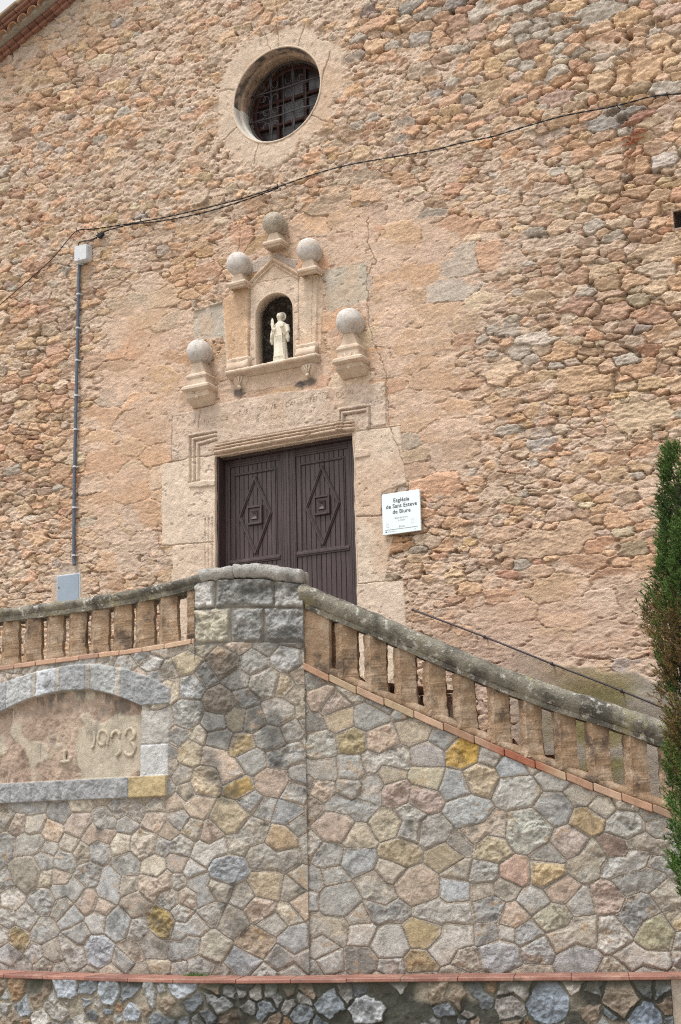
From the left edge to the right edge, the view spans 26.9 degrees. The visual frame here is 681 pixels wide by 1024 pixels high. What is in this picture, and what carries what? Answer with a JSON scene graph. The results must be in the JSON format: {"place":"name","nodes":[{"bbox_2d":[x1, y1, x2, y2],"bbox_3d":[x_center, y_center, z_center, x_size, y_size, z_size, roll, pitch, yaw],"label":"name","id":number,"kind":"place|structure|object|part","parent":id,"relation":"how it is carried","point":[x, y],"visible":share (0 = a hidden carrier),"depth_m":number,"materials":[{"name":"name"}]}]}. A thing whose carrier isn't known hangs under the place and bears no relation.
{"place":"outdoors","nodes":[
{"label":"outdoors","id":0,"kind":"place"},
{"bbox_2d":[0,0,15,12],"label":"sky","id":1,"kind":"structure","parent":0,"point":[4,4],"materials":[{"name":"white"}]},
{"label":"ground","id":2,"kind":"structure","parent":0,"visible":0},
{"bbox_2d":[0,0,680,796],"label":"church","id":3,"kind":"structure","parent":2,"relation":"on","point":[484,350],"depth_m":17.99,"materials":[{"name":"stone"}]},
{"bbox_2d":[57,573,79,601],"bbox_3d":[-3.677,1.097,19.278,0.389,0.512,0.078,-8,-15,27],"label":"meter cabinet","id":4,"kind":"object","parent":3,"relation":"attached to","point":[68,586],"visible":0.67,"depth_m":19.26,"materials":[{"name":"grey plastic"}]},
{"bbox_3d":[-3.691,1.094,19.252,0.365,0.486,0.007,-8,-15,27],"label":"door","id":5,"kind":"part","parent":4,"relation":"part of","materials":[{"name":"grey paint"}]},
{"bbox_2d":[72,263,84,565],"bbox_3d":[-3.658,-1.411,19.777,0.092,4.398,0.094,-8,-15,27],"label":"conduit pipe","id":6,"kind":"object","parent":3,"relation":"attached to","point":[75,429],"visible":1,"depth_m":19.74,"materials":[{"name":"grey plastic"}]},
{"bbox_2d":[74,244,91,263],"bbox_3d":[-3.657,-3.666,20.230,0.225,0.235,0.150,-8,-15,27],"label":"junction box","id":7,"kind":"object","parent":3,"relation":"attached to","point":[83,254],"visible":1,"depth_m":20.17,"materials":[{"name":"grey plastic"}]},
{"bbox_2d":[225,452,285,566],"bbox_3d":[-1.078,0.699,18.157,0.975,3.055,0.089,-8,-15,27],"label":"door leaf","id":8,"kind":"structure","parent":3,"relation":"in","point":[255,529],"depth_m":18.31,"materials":[{"name":"paint"}]},
{"bbox_2d":[270,312,289,361],"bbox_3d":[-0.785,-2.258,18.505,0.296,0.753,0.231,-8,-15,27],"label":"saint statue","id":9,"kind":"object","parent":3,"relation":"on","point":[280,336],"visible":0.88,"depth_m":18.45,"materials":[{"name":"beige stone"}]},
{"bbox_2d":[249,61,319,141],"bbox_3d":[-0.686,-5.565,19.512,1.556,1.556,0.214,-8,-15,27],"label":"window","id":10,"kind":"structure","parent":3,"relation":"in","point":[288,98],"depth_m":19.62,"materials":[{"name":"black metal"}]},
{"bbox_2d":[289,440,358,658],"bbox_3d":[-0.206,0.572,17.702,0.980,3.055,0.089,-8,-15,27],"label":"door leaf","id":11,"kind":"structure","parent":3,"relation":"in","point":[321,478],"depth_m":17.80,"materials":[{"name":"paint"}]},
{"bbox_2d":[0,92,680,304],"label":"power cable","id":12,"kind":"object","parent":3,"relation":"attached to","point":[490,136],"visible":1,"depth_m":18.19,"materials":[{"name":"black rubber"}]},
{"bbox_2d":[78,188,277,245],"bbox_3d":[-2.302,-4.071,19.560,3.332,0.152,0.066,-8,-15,27],"label":"branch cable","id":13,"kind":"object","parent":12,"relation":"attached to","point":[101,234],"visible":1,"depth_m":19.66,"materials":[{"name":"black rubber"}]},
{"bbox_2d":[382,489,421,535],"bbox_3d":[0.740,0.010,17.011,0.504,0.502,0.077,-8,-15,27],"label":"church sign","id":14,"kind":"object","parent":3,"relation":"attached to","point":[401,512],"visible":1,"depth_m":16.98,"materials":[{"name":"white plastic"}]},
{"bbox_2d":[411,608,665,708],"bbox_3d":[2.168,1.622,15.855,2.964,1.383,0.132,-8,-15,27],"label":"handrail","id":15,"kind":"object","parent":3,"relation":"attached to","point":[556,665],"depth_m":15.77,"materials":[{"name":"metal"}]},
{"bbox_2d":[0,562,680,1022],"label":"stone wall","id":16,"kind":"structure","parent":2,"relation":"on","point":[250,774],"depth_m":13.61,"materials":[{"name":"stone"}]},
{"bbox_2d":[0,970,680,1023],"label":"low stone wall","id":17,"kind":"structure","parent":2,"relation":"on","point":[39,997],"depth_m":12.74,"materials":[{"name":"stone"}]},
{"bbox_2d":[184,972,208,975],"bbox_3d":[-1.356,4.340,13.370,0.274,0.046,0.108,-8,-15,27],"label":"grass tuft","id":18,"kind":"object","parent":17,"relation":"on","point":[191,974],"visible":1,"depth_m":13.35,"materials":[{"name":"green plant"}]},
{"bbox_2d":[630,436,680,898],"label":"cypress tree","id":19,"kind":"object","parent":2,"relation":"on","point":[667,557],"visible":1,"depth_m":10.05,"materials":[{"name":"green plant"}]}
]}

